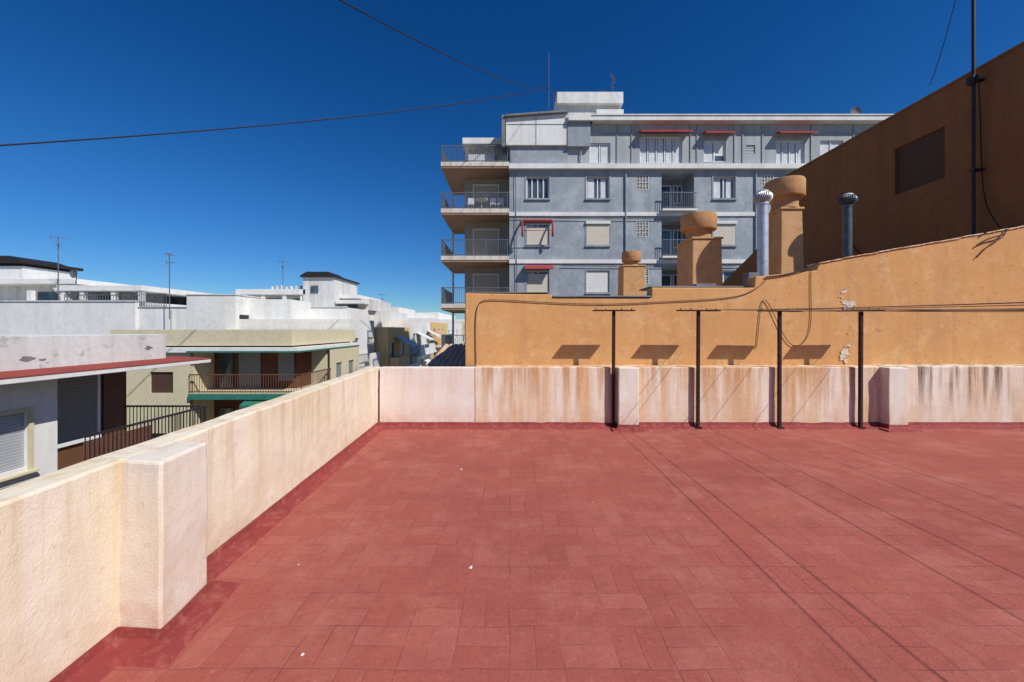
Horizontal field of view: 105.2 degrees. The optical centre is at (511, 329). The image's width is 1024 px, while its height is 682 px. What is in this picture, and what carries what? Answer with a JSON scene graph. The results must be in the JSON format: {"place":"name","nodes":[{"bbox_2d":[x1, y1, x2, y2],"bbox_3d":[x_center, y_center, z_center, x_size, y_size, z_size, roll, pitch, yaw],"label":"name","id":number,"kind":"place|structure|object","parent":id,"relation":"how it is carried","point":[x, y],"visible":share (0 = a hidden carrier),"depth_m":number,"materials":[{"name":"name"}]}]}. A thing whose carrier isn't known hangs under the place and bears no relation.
{"place":"outdoors","nodes":[
{"label":"outdoors","id":0,"kind":"place"},
{"bbox_2d":[0,266,75,278],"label":"wall","id":1,"kind":"structure","parent":0,"point":[16,272],"depth_m":32.48,"materials":[{"name":"white paint"}]},
{"bbox_2d":[0,256,82,271],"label":"tower cap","id":2,"kind":"object","parent":1,"relation":"on","point":[14,261],"visible":0.62,"depth_m":32.77,"materials":[{"name":"metal"}]},
{"bbox_2d":[27,288,145,301],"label":"pergola columns","id":3,"kind":"structure","parent":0,"point":[31,294],"depth_m":28.95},
{"bbox_2d":[57,371,125,469],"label":"porch wall","id":4,"kind":"structure","parent":0,"point":[69,455],"depth_m":9.48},
{"bbox_2d":[57,374,100,448],"bbox_3d":[-10.539,1.900,9.505,0.077,1.700,1.050,0,0,0],"label":"porch window frame","id":5,"kind":"object","parent":4,"relation":"in","point":[68,443],"visible":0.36,"depth_m":9.96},
{"bbox_2d":[57,375,96,443],"bbox_3d":[-10.563,1.865,9.500,0.027,1.570,0.900,0,0,0],"label":"porch shutter","id":6,"kind":"object","parent":5,"relation":"in","point":[76,407],"visible":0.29,"depth_m":9.49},
{"bbox_2d":[102,372,123,437],"bbox_3d":[-10.559,2.225,10.385,0.037,2.150,0.530,0,0,0],"label":"porch door","id":7,"kind":"structure","parent":4,"relation":"in","point":[112,400],"depth_m":10.34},
{"bbox_2d":[0,302,186,333],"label":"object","id":8,"kind":"object","parent":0,"point":[61,317],"visible":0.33,"depth_m":28.00,"materials":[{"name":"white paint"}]},
{"bbox_2d":[0,300,138,301],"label":"parapet coping","id":9,"kind":"object","parent":8,"relation":"on","point":[69,301],"visible":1,"depth_m":27.93,"materials":[{"name":"white paint"}]},
{"bbox_2d":[0,286,162,303],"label":"penthouse walls","id":10,"kind":"structure","parent":8,"relation":"on","point":[13,292],"depth_m":31.50,"materials":[{"name":"white paint"}]},
{"bbox_2d":[0,279,209,296],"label":"pergola roofs","id":11,"kind":"structure","parent":8,"relation":"on","point":[90,287],"depth_m":30.00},
{"bbox_2d":[38,292,186,304],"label":"dark openings","id":12,"kind":"object","parent":8,"relation":"on","point":[54,296],"visible":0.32,"depth_m":31.40,"materials":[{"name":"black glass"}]},
{"bbox_2d":[84,405,207,460],"bbox_3d":[-12.197,2.850,10.383,5.605,1.020,3.485,0,0,0],"label":"terrace railing","id":13,"kind":"object","parent":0,"point":[154,419],"visible":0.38,"depth_m":10.74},
{"bbox_2d":[83,425,150,460],"bbox_3d":[-9.465,2.875,9.480,0.030,0.750,1.640,0,0,0],"label":"railing screen","id":14,"kind":"object","parent":13,"relation":"attached to","point":[110,443],"visible":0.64,"depth_m":9.41,"materials":[{"name":"brown paint"}]},
{"bbox_2d":[119,442,207,628],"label":"parapet pier","id":15,"kind":"structure","parent":0,"point":[163,547],"depth_m":1.88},
{"bbox_2d":[219,353,233,416],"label":"recess doors","id":16,"kind":"structure","parent":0,"point":[226,363],"depth_m":19.93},
{"bbox_2d":[188,384,315,393],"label":"balcony slabs","id":17,"kind":"structure","parent":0,"point":[266,389],"depth_m":19.29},
{"bbox_2d":[190,349,329,425],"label":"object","id":18,"kind":"object","parent":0,"point":[320,359],"depth_m":19.62,"materials":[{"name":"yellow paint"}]},
{"bbox_2d":[189,368,330,392],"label":"balcony rails","id":19,"kind":"object","parent":18,"relation":"attached to","point":[288,391],"visible":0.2,"depth_m":18.44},
{"bbox_2d":[166,342,358,352],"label":"roof slab","id":20,"kind":"structure","parent":18,"relation":"on","point":[176,349],"depth_m":18.36,"materials":[{"name":"white paint"}]},
{"bbox_2d":[110,330,354,345],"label":"roof parapet","id":21,"kind":"structure","parent":20,"relation":"on","point":[238,337],"depth_m":18.52,"materials":[{"name":"yellow paint"}]},
{"bbox_2d":[214,344,311,418],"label":"recess walls","id":22,"kind":"structure","parent":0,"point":[302,362],"depth_m":20.00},
{"bbox_2d":[239,353,293,409],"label":"recess shutters","id":23,"kind":"object","parent":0,"point":[249,363],"visible":0.13,"depth_m":19.93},
{"bbox_2d":[186,345,358,399],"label":"green fascia","id":24,"kind":"structure","parent":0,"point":[231,396],"depth_m":18.37,"materials":[{"name":"paint"}]},
{"bbox_2d":[238,299,373,326],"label":"roof parapet","id":25,"kind":"structure","parent":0,"point":[277,313],"depth_m":27.20,"materials":[{"name":"white paint"}]},
{"bbox_2d":[238,327,373,366],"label":"walls","id":26,"kind":"structure","parent":0,"point":[362,334],"depth_m":27.90,"materials":[{"name":"white paint"}]},
{"bbox_2d":[235,289,382,304],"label":"roof slabs","id":27,"kind":"structure","parent":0,"point":[274,292],"depth_m":33.00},
{"bbox_2d":[391,307,446,322],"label":"roof parapet","id":28,"kind":"structure","parent":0,"point":[410,313],"depth_m":49.55,"materials":[{"name":"white paint"}]},
{"bbox_2d":[430,322,446,359],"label":"walls","id":29,"kind":"structure","parent":0,"point":[436,326],"depth_m":49.82,"materials":[{"name":"yellow paint"}]},
{"bbox_2d":[426,344,464,366],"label":"tiled shed roof","id":30,"kind":"structure","parent":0,"point":[449,355],"depth_m":7.67,"materials":[{"name":"tile"}]},
{"bbox_2d":[441,162,508,307],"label":"balcony slabs","id":31,"kind":"structure","parent":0,"point":[474,210],"depth_m":24.00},
{"bbox_2d":[462,138,501,161],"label":"penthouse roof","id":32,"kind":"structure","parent":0,"point":[481,141],"depth_m":25.20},
{"bbox_2d":[465,179,508,291],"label":"balcony back wall","id":33,"kind":"structure","parent":0,"point":[501,271],"depth_m":25.68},
{"bbox_2d":[474,185,497,291],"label":"balcony shutters","id":34,"kind":"object","parent":33,"relation":"in","point":[485,280],"visible":0.17,"depth_m":25.64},
{"bbox_2d":[0,0,1023,318],"label":"sky","id":35,"kind":"structure","parent":0,"point":[357,199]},
{"bbox_2d":[556,106,620,115],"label":"roof tower","id":36,"kind":"structure","parent":0,"point":[581,110],"depth_m":26.00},
{"bbox_2d":[553,92,623,113],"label":"roof tower slab","id":37,"kind":"structure","parent":36,"relation":"on","point":[589,98],"depth_m":25.70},
{"bbox_2d":[509,124,875,162],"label":"attic wall","id":38,"kind":"structure","parent":0,"point":[624,148],"depth_m":24.03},
{"bbox_2d":[502,109,567,155],"bbox_3d":[1.390,-12.180,25.100,4.020,2.160,3.000,0,0,0],"label":"attic roof edge","id":39,"kind":"object","parent":38,"relation":"attached to","point":[505,116],"visible":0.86,"depth_m":23.70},
{"bbox_2d":[506,114,566,161],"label":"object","id":40,"kind":"object","parent":38,"relation":"attached to","point":[536,135],"visible":0.71,"depth_m":23.80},
{"bbox_2d":[510,146,567,162],"bbox_3d":[1.650,-10.650,23.985,3.500,1.100,0.030,0,0,0],"label":"attic left panel","id":41,"kind":"object","parent":38,"relation":"attached to","point":[538,154],"visible":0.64,"depth_m":23.97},
{"bbox_2d":[567,122,589,147],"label":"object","id":42,"kind":"structure","parent":38,"relation":"attached to","point":[578,134],"depth_m":23.75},
{"bbox_2d":[590,125,859,162],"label":"attic ribs","id":43,"kind":"object","parent":38,"relation":"attached to","point":[697,134],"visible":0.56,"depth_m":23.98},
{"bbox_2d":[465,227,1023,365],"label":"sunny wall","id":44,"kind":"structure","parent":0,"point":[659,332],"depth_m":6.35,"materials":[{"name":"paint"}]},
{"bbox_2d":[466,284,746,297],"bbox_3d":[1.589,-0.662,6.648,4.690,0.275,0.767,0,0,-6],"label":"grey coping","id":45,"kind":"object","parent":44,"relation":"on","point":[697,286],"visible":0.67,"depth_m":6.46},
{"bbox_2d":[475,280,765,354],"bbox_3d":[1.754,-0.127,6.335,4.701,1.354,0.012,0,0,0],"label":"wall cable","id":46,"kind":"object","parent":44,"relation":"attached to","point":[584,303],"depth_m":6.33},
{"bbox_2d":[839,287,855,362],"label":"peeled patches","id":47,"kind":"object","parent":44,"relation":"attached to","point":[844,351],"visible":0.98,"depth_m":6.34,"materials":[{"name":"paint"}]},
{"bbox_2d":[806,226,1023,265],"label":"sloping coping","id":48,"kind":"object","parent":44,"relation":"on","point":[914,245],"visible":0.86,"depth_m":6.33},
{"bbox_3d":[4.220,7.535,11.300,9.960,15.930,9.400,0,0,0],"label":"roof volume","id":49,"kind":"object","parent":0,"visible":0},
{"bbox_2d":[617,250,645,295],"bbox_3d":[4.370,-1.615,14.350,0.840,2.431,0.760,0,0,0],"label":"rooftop chimney","id":50,"kind":"object","parent":49,"relation":"on","point":[631,276],"visible":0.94,"depth_m":14.00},
{"bbox_2d":[676,211,723,285],"bbox_3d":[4.485,-1.571,9.425,0.800,2.341,0.910,0,0,0],"label":"rooftop chimney","id":51,"kind":"object","parent":49,"relation":"on","point":[699,254],"visible":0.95,"depth_m":9.03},
{"bbox_2d":[722,249,756,285],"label":"wing","id":52,"kind":"structure","parent":49,"relation":"on","point":[747,265],"depth_m":15.64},
{"bbox_2d":[753,189,772,275],"bbox_3d":[4.800,-1.537,7.500,0.323,2.274,0.321,0,0,0],"label":"chimney flue pipe","id":53,"kind":"object","parent":49,"relation":"on","point":[762,198],"visible":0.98,"depth_m":7.42,"materials":[{"name":"metal"}]},
{"bbox_2d":[764,175,805,274],"bbox_3d":[5.715,-1.750,8.215,0.720,2.701,0.720,0,0,0],"label":"rooftop chimney","id":54,"kind":"object","parent":49,"relation":"on","point":[786,255],"visible":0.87,"depth_m":7.99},
{"bbox_2d":[837,193,857,257],"bbox_3d":[6.420,-1.505,7.500,0.293,2.210,0.291,0,0,0],"label":"chimney flue pipe","id":55,"kind":"object","parent":49,"relation":"on","point":[846,201],"visible":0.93,"depth_m":7.44,"materials":[{"name":"metal"}]},
{"bbox_2d":[789,45,1023,271],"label":"walls","id":56,"kind":"structure","parent":49,"relation":"on","point":[863,169],"depth_m":8.59,"materials":[{"name":"brown paint"}]},
{"bbox_2d":[786,41,1023,175],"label":"roof edge","id":57,"kind":"object","parent":56,"relation":"on","point":[942,88],"visible":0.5,"depth_m":8.80,"materials":[{"name":"brown paint"}]},
{"bbox_2d":[897,127,944,193],"bbox_3d":[9.280,-3.780,8.875,0.040,1.100,1.090,0,0,0],"label":"louvred window","id":58,"kind":"structure","parent":56,"relation":"attached to","point":[921,162],"depth_m":8.86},
{"bbox_2d":[966,0,984,234],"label":"mast pole","id":59,"kind":"object","parent":56,"relation":"attached to","point":[973,79],"visible":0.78,"depth_m":7.64,"materials":[{"name":"metal"}]},
{"bbox_2d":[978,82,1000,232],"bbox_3d":[8.424,-3.175,6.881,2.008,3.251,0.254,0,0,-42],"label":"mast cable","id":60,"kind":"object","parent":59,"relation":"attached to","point":[981,158],"visible":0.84,"depth_m":7.59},
{"label":"ground","id":61,"kind":"structure","parent":0,"visible":0},
{"bbox_2d":[0,379,56,488],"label":"street wall","id":62,"kind":"structure","parent":61,"relation":"on","point":[40,397],"depth_m":8.26,"materials":[{"name":"white paint"}]},
{"bbox_2d":[0,412,23,472],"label":"window shutter","id":63,"kind":"object","parent":62,"relation":"attached to","point":[11,441],"depth_m":7.88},
{"bbox_2d":[0,407,39,481],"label":"window trim","id":64,"kind":"structure","parent":62,"relation":"attached to","point":[30,439],"depth_m":8.08,"materials":[{"name":"yellow paint"}]},
{"bbox_2d":[0,359,210,384],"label":"canopy slab","id":65,"kind":"structure","parent":62,"relation":"on","point":[51,376],"depth_m":8.61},
{"bbox_2d":[0,334,165,371],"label":"roof parapet","id":66,"kind":"structure","parent":65,"relation":"on","point":[57,350],"depth_m":9.04,"materials":[{"name":"white paint"}]},
{"bbox_2d":[0,356,210,378],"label":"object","id":67,"kind":"object","parent":65,"relation":"on","point":[48,371],"visible":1,"depth_m":8.86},
{"bbox_2d":[126,353,189,432],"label":"front wall","id":68,"kind":"structure","parent":61,"relation":"on","point":[138,387],"depth_m":18.50,"materials":[{"name":"yellow paint"}]},
{"bbox_2d":[151,372,172,437],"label":"window shutters","id":69,"kind":"object","parent":68,"relation":"attached to","point":[161,382],"depth_m":18.58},
{"bbox_2d":[138,307,186,329],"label":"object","id":70,"kind":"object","parent":61,"relation":"on","point":[153,318],"visible":0.13,"depth_m":28.20,"materials":[{"name":"white paint"}]},
{"bbox_2d":[137,294,347,307],"bbox_3d":[-19.775,-1.976,28.075,14.250,0.749,4.250,0,0,0],"label":"coping","id":71,"kind":"object","parent":70,"relation":"on","point":[229,294],"visible":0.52,"depth_m":28.13,"materials":[{"name":"white paint"}]},
{"bbox_2d":[64,293,167,305],"bbox_3d":[-28.878,-2.100,28.745,8.232,1.000,0.667,0,0,6],"label":"terrace rail","id":72,"kind":"object","parent":71,"relation":"on","point":[135,298],"visible":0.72,"depth_m":28.21,"materials":[{"name":"metal"}]},
{"bbox_2d":[187,295,260,329],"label":"stair block","id":73,"kind":"structure","parent":61,"relation":"on","point":[214,312],"depth_m":26.00,"materials":[{"name":"white paint"}]},
{"bbox_2d":[256,277,407,326],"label":"attic walls","id":74,"kind":"structure","parent":61,"relation":"on","point":[331,290],"depth_m":34.47,"materials":[{"name":"white paint"}]},
{"bbox_2d":[300,272,359,283],"bbox_3d":[-16.300,-4.625,35.500,2.900,0.450,5.400,0,0,0],"label":"attic roof","id":75,"kind":"object","parent":74,"relation":"on","point":[317,274],"visible":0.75,"depth_m":32.80,"materials":[{"name":"metal"}]},
{"bbox_2d":[311,307,373,320],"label":"parapet wall","id":76,"kind":"structure","parent":61,"relation":"on","point":[335,313],"depth_m":30.00,"materials":[{"name":"white paint"}]},
{"bbox_2d":[330,346,358,378],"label":"side wall","id":77,"kind":"structure","parent":61,"relation":"on","point":[343,356],"depth_m":23.39,"materials":[{"name":"yellow paint"}]},
{"bbox_2d":[374,333,409,366],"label":"walls","id":78,"kind":"structure","parent":61,"relation":"on","point":[382,341],"depth_m":31.41,"materials":[{"name":"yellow paint"}]},
{"bbox_2d":[374,327,409,332],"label":"roof parapet","id":79,"kind":"structure","parent":78,"relation":"on","point":[391,329],"depth_m":32.23,"materials":[{"name":"yellow paint"}]},
{"bbox_2d":[389,355,409,365],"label":"balcony panels","id":80,"kind":"object","parent":78,"relation":"attached to","point":[400,361],"visible":0.15,"depth_m":32.05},
{"bbox_2d":[389,325,429,365],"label":"walls","id":81,"kind":"structure","parent":61,"relation":"on","point":[421,329],"depth_m":41.07,"materials":[{"name":"white paint"}]},
{"bbox_2d":[389,320,429,325],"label":"roof parapet","id":82,"kind":"structure","parent":81,"relation":"on","point":[407,322],"depth_m":38.31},
{"bbox_2d":[412,343,435,354],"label":"balcony panels","id":83,"kind":"object","parent":81,"relation":"attached to","point":[423,349],"visible":0.23,"depth_m":40.39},
{"bbox_2d":[509,170,793,295],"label":"facade wall","id":84,"kind":"structure","parent":61,"relation":"on","point":[567,194],"depth_m":24.00,"materials":[{"name":"grey paint"}]},
{"bbox_2d":[527,224,734,291],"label":"cream shutters","id":85,"kind":"object","parent":84,"relation":"attached to","point":[597,234],"visible":0.2,"depth_m":23.98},
{"bbox_2d":[525,175,737,293],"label":"window surrounds","id":86,"kind":"object","parent":84,"relation":"attached to","point":[609,198],"visible":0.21,"depth_m":23.97,"materials":[{"name":"grey paint"}]},
{"bbox_2d":[473,137,841,291],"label":"window frames","id":87,"kind":"structure","parent":84,"relation":"attached to","point":[713,142],"depth_m":24.12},
{"bbox_2d":[527,139,732,285],"bbox_3d":[11.340,0.550,24.770,20.920,24.800,1.220,0,0,0],"label":"window glass","id":88,"kind":"object","parent":87,"relation":"in","point":[665,279],"visible":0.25,"depth_m":24.17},
{"bbox_2d":[528,139,839,273],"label":"curtains","id":89,"kind":"object","parent":87,"relation":"attached to","point":[824,147],"visible":0.52,"depth_m":24.16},
{"bbox_2d":[509,163,806,263],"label":"floor bands","id":90,"kind":"object","parent":84,"relation":"attached to","point":[653,166],"visible":0.24,"depth_m":23.89,"materials":[{"name":"white paint"}]},
{"bbox_2d":[586,143,736,291],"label":"white shutters","id":91,"kind":"object","parent":84,"relation":"on","point":[597,281],"visible":0.23,"depth_m":24.05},
{"bbox_2d":[580,147,756,250],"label":"drainpipes","id":92,"kind":"object","parent":84,"relation":"attached to","point":[626,208],"visible":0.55,"depth_m":23.90,"materials":[{"name":"metal"}]},
{"bbox_2d":[524,130,817,268],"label":"red awnings","id":93,"kind":"object","parent":84,"relation":"attached to","point":[538,266],"visible":1,"depth_m":23.53,"materials":[{"name":"fabric"}]},
{"bbox_2d":[662,182,683,285],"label":"recess back walls","id":94,"kind":"structure","parent":84,"relation":"attached to","point":[671,228],"depth_m":25.40,"materials":[{"name":"grey paint"}]},
{"bbox_2d":[663,192,696,255],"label":"recess balcony rails","id":95,"kind":"object","parent":84,"relation":"attached to","point":[669,254],"visible":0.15,"depth_m":23.69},
{"bbox_2d":[636,175,773,283],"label":"vent lattices","id":96,"kind":"object","parent":84,"relation":"attached to","point":[763,183],"visible":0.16,"depth_m":23.99,"materials":[{"name":"concrete"}]},
{"bbox_3d":[5.890,8.510,-1.350,16.220,13.980,15.300,0,0,0],"label":"terrace building","id":97,"kind":"object","parent":61,"relation":"on","visible":0},
{"bbox_2d":[0,366,379,681],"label":"parapet wall","id":98,"kind":"structure","parent":97,"relation":"on","point":[60,537],"depth_m":1.81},
{"bbox_2d":[100,429,1023,681],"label":"terrace floor","id":99,"kind":"structure","parent":97,"relation":"on","point":[780,555],"depth_m":2.50,"materials":[{"name":"red tile"}]},
{"bbox_2d":[380,366,475,421],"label":"back parapet wall","id":100,"kind":"structure","parent":99,"relation":"on","point":[424,394],"depth_m":6.00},
{"bbox_2d":[49,422,1023,681],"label":"wall skirting","id":101,"kind":"object","parent":99,"relation":"on","point":[165,644],"depth_m":2.72,"materials":[{"name":"tile"}]},
{"bbox_2d":[592,308,635,427],"bbox_3d":[1.540,0.588,5.930,0.620,1.825,0.140,0,0,0],"label":"clothesline post","id":102,"kind":"object","parent":99,"relation":"on","point":[613,371],"visible":0.89,"depth_m":5.91,"materials":[{"name":"metal"}]},
{"bbox_2d":[616,367,638,424],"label":"parapet pier","id":103,"kind":"structure","parent":99,"relation":"on","point":[627,391],"depth_m":5.84,"materials":[{"name":"white paint"}]},
{"bbox_2d":[676,308,720,427],"bbox_3d":[2.820,0.588,5.930,0.620,1.825,0.140,0,0,0],"label":"clothesline post","id":104,"kind":"object","parent":99,"relation":"on","point":[697,369],"visible":0.92,"depth_m":5.91,"materials":[{"name":"metal"}]},
{"bbox_2d":[707,302,1023,309],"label":"clothesline wire","id":105,"kind":"object","parent":104,"relation":"attached to","point":[873,307],"visible":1,"depth_m":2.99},
{"bbox_2d":[758,308,802,427],"bbox_3d":[4.050,0.588,5.930,0.620,1.825,0.140,0,0,0],"label":"clothesline post","id":106,"kind":"object","parent":99,"relation":"on","point":[779,368],"visible":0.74,"depth_m":5.91,"materials":[{"name":"metal"}]},
{"bbox_2d":[837,308,885,427],"bbox_3d":[5.280,0.588,5.930,0.620,1.825,0.140,0,0,0],"label":"clothesline post","id":107,"kind":"object","parent":99,"relation":"on","point":[860,369],"visible":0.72,"depth_m":5.91,"materials":[{"name":"metal"}]},
{"bbox_2d":[879,367,907,424],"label":"parapet pier","id":108,"kind":"structure","parent":99,"relation":"on","point":[893,395],"depth_m":5.84,"materials":[{"name":"white paint"}]},
{"bbox_2d":[475,365,885,422],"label":"back parapet wall","id":109,"kind":"structure","parent":97,"relation":"on","point":[667,393],"depth_m":5.99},
{"bbox_2d":[873,364,1023,421],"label":"back parapet wall","id":110,"kind":"structure","parent":97,"relation":"on","point":[965,392],"depth_m":6.00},
{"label":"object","id":111,"kind":"object","parent":61,"relation":"on","visible":0},
{"bbox_2d":[441,145,508,347],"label":"balcony railings","id":112,"kind":"object","parent":111,"relation":"attached to","point":[446,296],"visible":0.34,"depth_m":24.05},
{"bbox_2d":[452,193,453,344],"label":"side columns","id":113,"kind":"structure","parent":112,"relation":"attached to","point":[453,277],"depth_m":28.10,"materials":[{"name":"paint"}]},
{"bbox_2d":[441,166,508,312],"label":"slab undersides","id":114,"kind":"object","parent":112,"relation":"attached to","point":[456,176],"visible":0.2,"depth_m":24.86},
{"bbox_3d":[12.950,-11.250,26.825,26.100,2.660,4.950,0,0,0],"label":"attic","id":115,"kind":"object","parent":111,"relation":"on","visible":0},
{"bbox_2d":[548,52,548,110],"bbox_3d":[2.350,-15.300,25.000,0.043,4.800,0.042,0,0,0],"label":"rooftop antenna","id":116,"kind":"object","parent":115,"relation":"on","point":[548,81],"visible":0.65,"depth_m":25.00,"materials":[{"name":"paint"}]},
{"bbox_2d":[0,88,548,145],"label":"overhead cable","id":117,"kind":"object","parent":116,"relation":"attached to","point":[235,127],"visible":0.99,"depth_m":13.35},
{"bbox_2d":[339,0,547,88],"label":"overhead cable","id":118,"kind":"object","parent":116,"relation":"attached to","point":[342,1],"visible":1,"depth_m":8.52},
{"bbox_2d":[568,114,892,123],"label":"roof slab","id":119,"kind":"structure","parent":115,"relation":"on","point":[735,118],"depth_m":23.55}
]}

